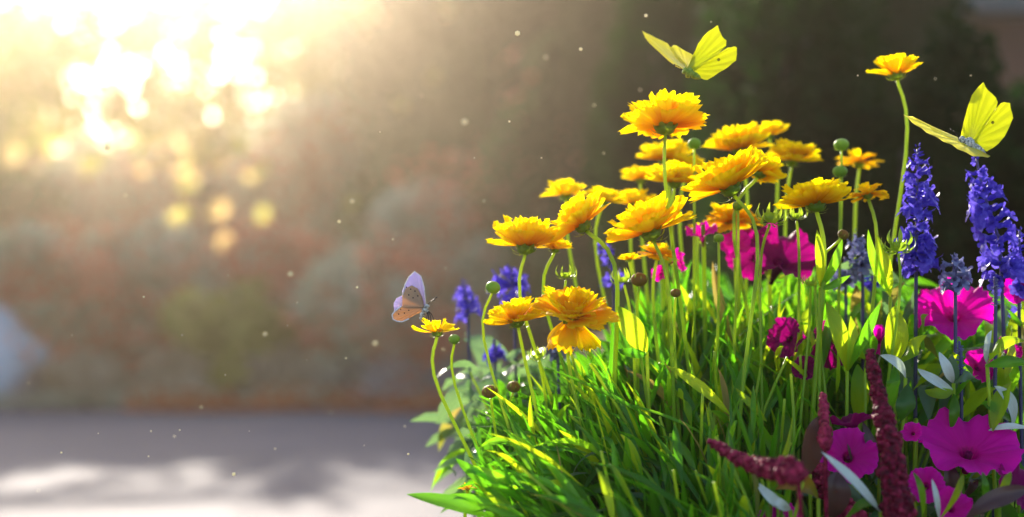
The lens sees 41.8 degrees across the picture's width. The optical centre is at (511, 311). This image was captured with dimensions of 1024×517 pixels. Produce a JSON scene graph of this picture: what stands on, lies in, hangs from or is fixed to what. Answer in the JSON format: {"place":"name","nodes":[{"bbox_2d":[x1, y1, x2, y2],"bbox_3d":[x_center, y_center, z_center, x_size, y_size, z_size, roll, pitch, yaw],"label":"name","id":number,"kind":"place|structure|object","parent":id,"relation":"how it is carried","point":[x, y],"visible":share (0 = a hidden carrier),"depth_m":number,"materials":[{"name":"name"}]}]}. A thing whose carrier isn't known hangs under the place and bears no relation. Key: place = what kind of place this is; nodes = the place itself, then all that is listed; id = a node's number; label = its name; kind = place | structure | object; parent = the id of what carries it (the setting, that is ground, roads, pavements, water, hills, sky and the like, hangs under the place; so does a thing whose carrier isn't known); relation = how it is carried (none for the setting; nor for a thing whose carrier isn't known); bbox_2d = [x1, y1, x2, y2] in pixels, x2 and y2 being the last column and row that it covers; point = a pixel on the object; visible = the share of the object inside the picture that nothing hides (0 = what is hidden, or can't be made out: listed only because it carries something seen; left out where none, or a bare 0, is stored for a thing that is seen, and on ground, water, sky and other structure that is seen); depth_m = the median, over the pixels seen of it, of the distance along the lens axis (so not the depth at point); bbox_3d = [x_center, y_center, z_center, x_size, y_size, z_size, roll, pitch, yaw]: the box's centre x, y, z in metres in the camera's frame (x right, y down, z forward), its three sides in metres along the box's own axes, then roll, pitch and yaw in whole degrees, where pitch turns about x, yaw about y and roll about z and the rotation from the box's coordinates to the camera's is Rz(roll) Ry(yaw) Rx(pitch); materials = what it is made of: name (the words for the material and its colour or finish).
{"place":"outdoors","nodes":[
{"label":"outdoors","id":0,"kind":"place"},
{"bbox_2d":[0,1,157,194],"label":"distant tree","id":1,"kind":"object","parent":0,"point":[7,170],"visible":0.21,"depth_m":17.99,"materials":[{"name":"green plant"}]},
{"bbox_2d":[6,126,269,262],"bbox_3d":[-4.503,-0.829,15.946,3.891,2.709,2.843,0,0,-22],"label":"bush","id":2,"kind":"object","parent":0,"point":[151,196],"visible":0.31,"depth_m":15.48,"materials":[{"name":"green plant"}]},
{"bbox_2d":[0,0,342,171],"label":"sky","id":3,"kind":"structure","parent":0,"point":[123,73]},
{"bbox_2d":[40,63,309,202],"bbox_3d":[-4.465,-1.493,18.216,3.950,4.035,2.271,0,0,-20],"label":"distant tree","id":4,"kind":"object","parent":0,"point":[225,134],"visible":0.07,"depth_m":17.85,"materials":[{"name":"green plant"}]},
{"bbox_2d":[0,409,476,516],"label":"pavement","id":5,"kind":"structure","parent":0,"point":[320,463],"depth_m":4.35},
{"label":"soil bed","id":6,"kind":"structure","parent":5,"relation":"on","visible":0},
{"bbox_2d":[411,318,476,465],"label":"coreopsis flower","id":7,"kind":"object","parent":6,"relation":"on","point":[436,328],"visible":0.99,"depth_m":0.92,"materials":[{"name":"yellow plant"}]},
{"bbox_2d":[391,271,436,321],"bbox_3d":[-0.066,-0.010,0.916,0.032,0.035,0.024,0,0,0],"label":"butterfly","id":8,"kind":"object","parent":7,"relation":"on","point":[410,302],"visible":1,"depth_m":0.91},
{"bbox_2d":[453,279,481,516],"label":"salvia spike","id":9,"kind":"object","parent":6,"relation":"on","point":[472,306],"visible":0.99,"depth_m":1.13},
{"bbox_2d":[407,458,530,516],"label":"leafy stalk","id":10,"kind":"object","parent":6,"relation":"on","point":[463,502],"visible":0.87,"depth_m":0.85,"materials":[{"name":"green plant"}]},
{"bbox_2d":[411,331,576,512],"bbox_3d":[-0.004,0.120,1.134,0.163,0.204,0.332,0,0,0],"label":"salvia plant","id":11,"kind":"object","parent":6,"relation":"on","point":[467,393],"visible":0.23,"depth_m":1.11,"materials":[{"name":"green plant"}]},
{"bbox_2d":[481,281,529,492],"bbox_3d":[0.024,0.190,0.924,0.094,0.421,0.012,0,0,10],"label":"coreopsis bud","id":12,"kind":"object","parent":6,"relation":"on","point":[492,287],"visible":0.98,"depth_m":0.93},
{"bbox_2d":[487,264,530,394],"bbox_3d":[-0.003,0.181,1.104,0.036,0.438,0.034,0,0,0],"label":"salvia spike","id":13,"kind":"object","parent":6,"relation":"on","point":[511,283],"visible":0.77,"depth_m":1.10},
{"bbox_2d":[483,296,545,441],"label":"coreopsis flower","id":14,"kind":"object","parent":6,"relation":"on","point":[516,312],"visible":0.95,"depth_m":0.92,"materials":[{"name":"yellow plant"}]},
{"bbox_2d":[485,215,565,437],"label":"coreopsis flower","id":15,"kind":"object","parent":6,"relation":"on","point":[525,236],"visible":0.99,"depth_m":0.94,"materials":[{"name":"yellow plant"}]},
{"bbox_2d":[540,178,592,361],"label":"coreopsis flower","id":16,"kind":"object","parent":6,"relation":"on","point":[565,189],"visible":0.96,"depth_m":1.06,"materials":[{"name":"yellow plant"}]},
{"bbox_2d":[532,285,620,483],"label":"coreopsis flower","id":17,"kind":"object","parent":6,"relation":"on","point":[576,311],"visible":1,"depth_m":0.90,"materials":[{"name":"yellow plant"}]},
{"bbox_2d":[549,190,619,425],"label":"coreopsis flower","id":18,"kind":"object","parent":6,"relation":"on","point":[578,212],"visible":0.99,"depth_m":0.92,"materials":[{"name":"yellow plant"}]},
{"bbox_2d":[584,186,624,333],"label":"coreopsis flower","id":19,"kind":"object","parent":6,"relation":"on","point":[607,194],"visible":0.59,"depth_m":1.05,"materials":[{"name":"yellow plant"}]},
{"bbox_2d":[544,367,707,461],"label":"leafy stalk","id":20,"kind":"object","parent":6,"relation":"on","point":[613,396],"visible":0.82,"depth_m":0.89,"materials":[{"name":"green plant"}]},
{"bbox_2d":[617,306,652,475],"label":"leafy stalk","id":21,"kind":"object","parent":6,"relation":"on","point":[632,328],"visible":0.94,"depth_m":0.92,"materials":[{"name":"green plant"}]},
{"bbox_2d":[513,426,782,516],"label":"coreopsis plant","id":22,"kind":"object","parent":6,"relation":"on","point":[687,471],"visible":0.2,"depth_m":0.87,"materials":[{"name":"green plant"}]},
{"bbox_2d":[603,191,696,426],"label":"coreopsis flower","id":23,"kind":"object","parent":6,"relation":"on","point":[650,219],"visible":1,"depth_m":0.91,"materials":[{"name":"yellow plant"}]},
{"bbox_2d":[634,242,679,421],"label":"coreopsis flower","id":24,"kind":"object","parent":6,"relation":"on","point":[665,251],"visible":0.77,"depth_m":0.98,"materials":[{"name":"yellow plant"}]},
{"bbox_2d":[620,89,707,458],"bbox_3d":[0.116,0.124,0.941,0.085,0.553,0.064,0,0,0],"label":"coreopsis flower","id":25,"kind":"object","parent":6,"relation":"on","point":[664,113],"visible":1,"depth_m":0.93,"materials":[{"name":"yellow plant"}]},
{"bbox_2d":[636,139,692,285],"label":"coreopsis flower","id":26,"kind":"object","parent":6,"relation":"on","point":[673,147],"visible":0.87,"depth_m":1.09,"materials":[{"name":"yellow plant"}]},
{"bbox_2d":[567,259,772,516],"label":"coreopsis plant","id":27,"kind":"object","parent":6,"relation":"on","point":[698,412],"visible":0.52,"depth_m":0.93,"materials":[{"name":"green plant"}]},
{"bbox_2d":[644,160,702,356],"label":"coreopsis flower","id":28,"kind":"object","parent":6,"relation":"on","point":[678,173],"visible":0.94,"depth_m":1.00,"materials":[{"name":"yellow plant"}]},
{"bbox_2d":[687,138,700,372],"bbox_3d":[0.144,0.136,1.010,0.011,0.529,0.037,0,0,38],"label":"coreopsis bud","id":29,"kind":"object","parent":6,"relation":"on","point":[694,144],"visible":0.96,"depth_m":1.00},
{"bbox_2d":[685,221,717,371],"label":"petunia flower","id":30,"kind":"object","parent":6,"relation":"on","point":[704,229],"visible":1,"depth_m":1.00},
{"bbox_2d":[668,366,765,420],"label":"leafy stalk","id":31,"kind":"object","parent":6,"relation":"on","point":[698,385],"visible":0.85,"depth_m":0.89,"materials":[{"name":"green plant"}]},
{"bbox_2d":[680,145,768,450],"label":"coreopsis flower","id":32,"kind":"object","parent":6,"relation":"on","point":[727,175],"visible":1,"depth_m":0.91,"materials":[{"name":"yellow plant"}]},
{"bbox_2d":[702,202,763,334],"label":"coreopsis flower","id":33,"kind":"object","parent":6,"relation":"on","point":[724,214],"visible":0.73,"depth_m":1.01,"materials":[{"name":"yellow plant"}]},
{"bbox_2d":[720,229,750,370],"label":"petunia flower","id":34,"kind":"object","parent":6,"relation":"on","point":[727,246],"visible":0.46,"depth_m":1.00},
{"bbox_2d":[700,120,772,337],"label":"coreopsis flower","id":35,"kind":"object","parent":6,"relation":"on","point":[734,139],"visible":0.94,"depth_m":1.05,"materials":[{"name":"yellow plant"}]},
{"bbox_2d":[725,228,766,322],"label":"petunia flower","id":36,"kind":"object","parent":6,"relation":"on","point":[747,262],"visible":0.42,"depth_m":1.03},
{"bbox_2d":[707,438,808,516],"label":"amaranth spike","id":37,"kind":"object","parent":6,"relation":"on","point":[790,470],"visible":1,"depth_m":0.77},
{"bbox_2d":[732,147,786,391],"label":"coreopsis flower","id":38,"kind":"object","parent":6,"relation":"on","point":[770,171],"visible":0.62,"depth_m":0.97,"materials":[{"name":"yellow plant"}]},
{"bbox_2d":[653,268,869,516],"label":"coreopsis plant","id":39,"kind":"object","parent":6,"relation":"on","point":[781,385],"visible":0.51,"depth_m":0.94,"materials":[{"name":"green plant"}]},
{"bbox_2d":[755,203,788,423],"bbox_3d":[0.182,0.162,0.934,0.022,0.477,0.033,0,0,16],"label":"seed head","id":40,"kind":"object","parent":6,"relation":"on","point":[768,216],"visible":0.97,"depth_m":0.94},
{"bbox_2d":[749,223,815,370],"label":"petunia flower","id":41,"kind":"object","parent":6,"relation":"on","point":[780,254],"visible":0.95,"depth_m":1.00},
{"bbox_2d":[766,317,806,391],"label":"petunia flower","id":42,"kind":"object","parent":6,"relation":"on","point":[784,331],"visible":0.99,"depth_m":0.97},
{"bbox_2d":[765,137,823,316],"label":"coreopsis flower","id":43,"kind":"object","parent":6,"relation":"on","point":[792,153],"visible":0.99,"depth_m":1.06,"materials":[{"name":"yellow plant"}]},
{"bbox_2d":[797,274,818,459],"bbox_3d":[0.200,0.187,0.923,0.032,0.426,0.013,0,0,-41],"label":"seed head","id":44,"kind":"object","parent":6,"relation":"on","point":[811,283],"visible":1,"depth_m":0.93},
{"bbox_2d":[773,177,851,516],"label":"coreopsis flower","id":45,"kind":"object","parent":6,"relation":"on","point":[815,195],"visible":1,"depth_m":0.92,"materials":[{"name":"yellow plant"}]},
{"bbox_2d":[816,392,833,516],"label":"amaranth spike","id":46,"kind":"object","parent":6,"relation":"on","point":[825,439],"visible":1,"depth_m":0.83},
{"bbox_2d":[802,416,850,516],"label":"dusky leaf stalk","id":47,"kind":"object","parent":6,"relation":"on","point":[839,493],"visible":0.94,"depth_m":0.84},
{"bbox_2d":[815,230,849,413],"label":"leafy stalk","id":48,"kind":"object","parent":6,"relation":"on","point":[834,263],"visible":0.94,"depth_m":0.92,"materials":[{"name":"green plant"}]},
{"bbox_2d":[820,427,878,483],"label":"petunia flower","id":49,"kind":"object","parent":6,"relation":"on","point":[865,458],"visible":0.84,"depth_m":0.89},
{"bbox_2d":[821,451,882,516],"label":"silver leaf stalk","id":50,"kind":"object","parent":6,"relation":"on","point":[852,478],"visible":1,"depth_m":0.81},
{"bbox_2d":[826,302,880,427],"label":"leafy stalk","id":51,"kind":"object","parent":6,"relation":"on","point":[850,343],"visible":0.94,"depth_m":0.92,"materials":[{"name":"green plant"}]},
{"bbox_2d":[845,228,870,476],"bbox_3d":[0.260,0.169,1.004,0.024,0.462,0.036,0,0,0],"label":"salvia spike","id":52,"kind":"object","parent":6,"relation":"on","point":[860,269],"visible":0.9,"depth_m":1.00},
{"bbox_2d":[835,148,882,258],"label":"coreopsis flower","id":53,"kind":"object","parent":6,"relation":"on","point":[857,160],"visible":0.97,"depth_m":1.10,"materials":[{"name":"yellow plant"}]},
{"bbox_2d":[851,364,868,429],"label":"leafy stalk","id":54,"kind":"object","parent":6,"relation":"on","point":[857,392],"visible":0.58,"depth_m":0.94,"materials":[{"name":"green plant"}]},
{"bbox_2d":[848,182,889,431],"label":"coreopsis flower","id":55,"kind":"object","parent":6,"relation":"on","point":[868,193],"visible":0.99,"depth_m":0.95,"materials":[{"name":"yellow plant"}]},
{"bbox_2d":[867,230,892,369],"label":"leafy stalk","id":56,"kind":"object","parent":6,"relation":"on","point":[881,264],"visible":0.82,"depth_m":0.94,"materials":[{"name":"green plant"}]},
{"bbox_2d":[865,348,917,516],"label":"amaranth spike","id":57,"kind":"object","parent":6,"relation":"on","point":[899,499],"visible":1,"depth_m":0.81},
{"bbox_2d":[761,258,1023,516],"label":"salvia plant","id":58,"kind":"object","parent":6,"relation":"on","point":[1007,379],"visible":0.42,"depth_m":0.97,"materials":[{"name":"green plant"}]},
{"bbox_2d":[866,53,922,379],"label":"coreopsis flower","id":59,"kind":"object","parent":6,"relation":"on","point":[896,67],"visible":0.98,"depth_m":1.00,"materials":[{"name":"yellow plant"}]},
{"bbox_2d":[875,228,915,501],"bbox_3d":[0.255,0.171,0.923,0.053,0.458,0.024,0,0,-28],"label":"seed head","id":60,"kind":"object","parent":6,"relation":"on","point":[899,245],"visible":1,"depth_m":0.92},
{"bbox_2d":[880,354,915,453],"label":"silver leaf stalk","id":61,"kind":"object","parent":6,"relation":"on","point":[905,403],"visible":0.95,"depth_m":0.89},
{"bbox_2d":[775,326,1023,516],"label":"petunia plant","id":62,"kind":"object","parent":6,"relation":"on","point":[863,502],"visible":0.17,"depth_m":0.93,"materials":[{"name":"green plant"}]},
{"bbox_2d":[885,306,926,426],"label":"leafy stalk","id":63,"kind":"object","parent":6,"relation":"on","point":[903,343],"visible":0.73,"depth_m":0.92,"materials":[{"name":"green plant"}]},
{"bbox_2d":[847,421,978,504],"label":"dusky leaf stalk","id":64,"kind":"object","parent":6,"relation":"on","point":[951,477],"visible":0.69,"depth_m":0.89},
{"bbox_2d":[893,142,943,419],"bbox_3d":[0.287,0.140,0.949,0.034,0.520,0.032,0,0,-40],"label":"salvia spike","id":65,"kind":"object","parent":6,"relation":"on","point":[920,258],"visible":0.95,"depth_m":0.95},
{"bbox_2d":[907,467,945,516],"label":"petunia flower","id":66,"kind":"object","parent":6,"relation":"on","point":[926,475],"visible":0.73,"depth_m":0.86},
{"bbox_2d":[918,352,974,467],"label":"silver leaf stalk","id":67,"kind":"object","parent":6,"relation":"on","point":[944,390],"visible":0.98,"depth_m":0.90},
{"bbox_2d":[938,252,972,352],"bbox_3d":[0.313,0.179,0.944,0.028,0.441,0.026,0,0,-33],"label":"salvia spike","id":68,"kind":"object","parent":6,"relation":"on","point":[955,283],"visible":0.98,"depth_m":0.94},
{"bbox_2d":[938,486,972,516],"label":"petunia flower","id":69,"kind":"object","parent":6,"relation":"on","point":[962,506],"visible":0.66,"depth_m":0.85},
{"bbox_2d":[918,277,993,354],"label":"petunia flower","id":70,"kind":"object","parent":6,"relation":"on","point":[975,308],"visible":0.84,"depth_m":0.97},
{"bbox_2d":[911,472,1011,516],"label":"silver leaf stalk","id":71,"kind":"object","parent":6,"relation":"on","point":[1006,480],"visible":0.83,"depth_m":0.83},
{"bbox_2d":[918,407,1023,484],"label":"petunia flower","id":72,"kind":"object","parent":6,"relation":"on","point":[974,444],"visible":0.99,"depth_m":0.89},
{"bbox_2d":[964,348,992,496],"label":"petunia flower","id":73,"kind":"object","parent":6,"relation":"on","point":[975,360],"visible":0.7,"depth_m":0.95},
{"bbox_2d":[965,156,1023,422],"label":"salvia spike","id":74,"kind":"object","parent":6,"relation":"on","point":[1011,265],"visible":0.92,"depth_m":0.94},
{"bbox_2d":[966,485,1023,516],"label":"dusky leaf stalk","id":75,"kind":"object","parent":6,"relation":"on","point":[998,497],"visible":1,"depth_m":0.82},
{"bbox_2d":[983,331,1023,516],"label":"silver leaf stalk","id":76,"kind":"object","parent":6,"relation":"on","point":[1003,344],"visible":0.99,"depth_m":0.89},
{"bbox_2d":[1008,227,1023,510],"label":"salvia spike","id":77,"kind":"object","parent":6,"relation":"on","point":[1015,287],"visible":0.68,"depth_m":0.96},
{"bbox_2d":[16,330,609,412],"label":"ground","id":78,"kind":"structure","parent":0,"point":[399,403],"depth_m":6.62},
{"bbox_2d":[0,305,51,408],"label":"boulder","id":79,"kind":"object","parent":78,"relation":"on","point":[14,365],"visible":0.47,"depth_m":6.88,"materials":[{"name":"stone"}]},
{"bbox_2d":[1,364,52,403],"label":"cushion plant","id":80,"kind":"object","parent":78,"relation":"on","point":[31,387],"visible":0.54,"depth_m":6.86,"materials":[{"name":"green plant"}]},
{"bbox_2d":[0,174,81,246],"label":"bush","id":81,"kind":"object","parent":78,"relation":"on","point":[11,212],"visible":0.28,"depth_m":15.03,"materials":[{"name":"green plant"}]},
{"bbox_2d":[0,219,143,373],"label":"flowering shrub","id":82,"kind":"object","parent":78,"relation":"on","point":[34,287],"visible":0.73,"depth_m":7.04,"materials":[{"name":"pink plant"}]},
{"bbox_2d":[56,207,238,382],"bbox_3d":[-2.083,-0.028,7.584,1.410,1.109,1.147,0,0,0],"label":"flowering shrub","id":83,"kind":"object","parent":78,"relation":"on","point":[155,263],"visible":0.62,"depth_m":7.28,"materials":[{"name":"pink plant"}]},
{"bbox_2d":[112,345,221,400],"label":"cushion plant","id":84,"kind":"object","parent":78,"relation":"on","point":[178,370],"visible":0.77,"depth_m":6.88,"materials":[{"name":"green plant"}]},
{"bbox_2d":[0,382,445,408],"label":"dry ground cover","id":85,"kind":"object","parent":78,"relation":"on","point":[49,398],"visible":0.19,"depth_m":6.79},
{"bbox_2d":[0,0,456,248],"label":"leafy tree","id":86,"kind":"object","parent":78,"relation":"on","point":[138,37],"visible":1,"depth_m":11.55,"materials":[{"name":"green plant"}]},
{"bbox_2d":[158,273,308,397],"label":"olive shrub","id":87,"kind":"object","parent":78,"relation":"on","point":[228,327],"visible":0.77,"depth_m":6.94,"materials":[{"name":"green plant"}]},
{"bbox_2d":[179,209,351,356],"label":"flowering shrub","id":88,"kind":"object","parent":78,"relation":"on","point":[275,254],"visible":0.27,"depth_m":7.44,"materials":[{"name":"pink plant"}]},
{"bbox_2d":[222,86,385,262],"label":"bush","id":89,"kind":"object","parent":78,"relation":"on","point":[299,186],"visible":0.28,"depth_m":14.46,"materials":[{"name":"green plant"}]},
{"bbox_2d":[278,227,495,394],"bbox_3d":[-0.656,0.051,7.146,1.176,0.952,1.154,0,0,0],"label":"flowering shrub","id":90,"kind":"object","parent":78,"relation":"on","point":[343,316],"visible":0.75,"depth_m":6.84,"materials":[{"name":"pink plant"}]},
{"bbox_2d":[332,0,501,192],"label":"distant tree","id":91,"kind":"object","parent":78,"relation":"on","point":[406,35],"visible":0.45,"depth_m":12.12,"materials":[{"name":"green plant"}]},
{"bbox_2d":[398,358,513,396],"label":"cushion plant","id":92,"kind":"object","parent":78,"relation":"on","point":[427,383],"visible":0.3,"depth_m":6.87,"materials":[{"name":"green plant"}]},
{"bbox_2d":[361,143,555,373],"bbox_3d":[-0.275,-0.199,7.413,1.172,1.445,1.026,0,0,-26],"label":"flowering shrub","id":93,"kind":"object","parent":78,"relation":"on","point":[430,211],"visible":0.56,"depth_m":7.16,"materials":[{"name":"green plant"}]},
{"bbox_2d":[250,0,379,158],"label":"distant tree","id":94,"kind":"object","parent":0,"point":[304,78],"visible":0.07,"depth_m":18.05,"materials":[{"name":"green plant"}]},
{"bbox_2d":[333,41,500,250],"bbox_3d":[-0.163,-1.033,12.612,3.013,3.117,2.703,0,0,0],"label":"bush","id":95,"kind":"object","parent":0,"point":[345,213],"visible":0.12,"depth_m":11.78,"materials":[{"name":"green plant"}]},
{"bbox_2d":[449,28,618,373],"bbox_3d":[0.216,-0.534,7.474,1.179,2.115,1.026,0,0,0],"label":"flowering shrub","id":96,"kind":"object","parent":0,"point":[509,164],"visible":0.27,"depth_m":7.23,"materials":[{"name":"green plant"}]},
{"bbox_2d":[469,0,605,185],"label":"dark tree","id":97,"kind":"object","parent":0,"point":[500,40],"visible":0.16,"depth_m":9.89,"materials":[{"name":"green plant"}]},
{"bbox_2d":[490,0,643,346],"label":"dark bush","id":98,"kind":"object","parent":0,"point":[572,64],"visible":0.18,"depth_m":7.14,"materials":[{"name":"green plant"}]},
{"bbox_2d":[455,348,688,516],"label":"coreopsis plant","id":99,"kind":"object","parent":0,"point":[544,478],"visible":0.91,"depth_m":0.88,"materials":[{"name":"green plant"}]},
{"bbox_2d":[643,25,736,79],"bbox_3d":[0.115,-0.183,0.948,0.084,0.048,0.045,0,0,39],"label":"butterfly","id":100,"kind":"object","parent":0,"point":[706,60],"visible":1,"depth_m":0.94,"materials":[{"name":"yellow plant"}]},
{"bbox_2d":[723,0,965,123],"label":"dark bush","id":101,"kind":"object","parent":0,"point":[905,32],"visible":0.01,"depth_m":7.28,"materials":[{"name":"green plant"}]},
{"bbox_2d":[828,0,981,118],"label":"dark tree","id":102,"kind":"object","parent":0,"point":[943,4],"visible":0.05,"depth_m":9.48,"materials":[{"name":"green plant"}]},
{"bbox_2d":[904,83,1012,157],"bbox_3d":[0.310,-0.131,0.913,0.083,0.055,0.028,0,0,-16],"label":"butterfly","id":103,"kind":"object","parent":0,"point":[986,124],"visible":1,"depth_m":0.93,"materials":[{"name":"yellow"}]},
{"bbox_2d":[950,0,1023,119],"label":"brick house","id":104,"kind":"structure","parent":0,"point":[1005,18],"depth_m":13.30,"materials":[{"name":"brown paint"}]},
{"label":"planting bed","id":105,"kind":"structure","parent":0,"visible":0},
{"bbox_2d":[579,0,737,313],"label":"dark bush","id":106,"kind":"object","parent":105,"relation":"on","point":[671,23],"visible":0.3,"depth_m":3.44,"materials":[{"name":"green plant"}]},
{"bbox_2d":[683,0,900,297],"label":"dark bush","id":107,"kind":"object","parent":105,"relation":"on","point":[793,57],"visible":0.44,"depth_m":2.44,"materials":[{"name":"green plant"}]},
{"bbox_2d":[827,0,1011,515],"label":"dark bush","id":108,"kind":"object","parent":105,"relation":"on","point":[949,226],"visible":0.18,"depth_m":2.33,"materials":[{"name":"green plant"}]},
{"bbox_2d":[952,77,1023,510],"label":"dark bush","id":109,"kind":"object","parent":105,"relation":"on","point":[1009,177],"visible":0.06,"depth_m":2.37,"materials":[{"name":"green plant"}]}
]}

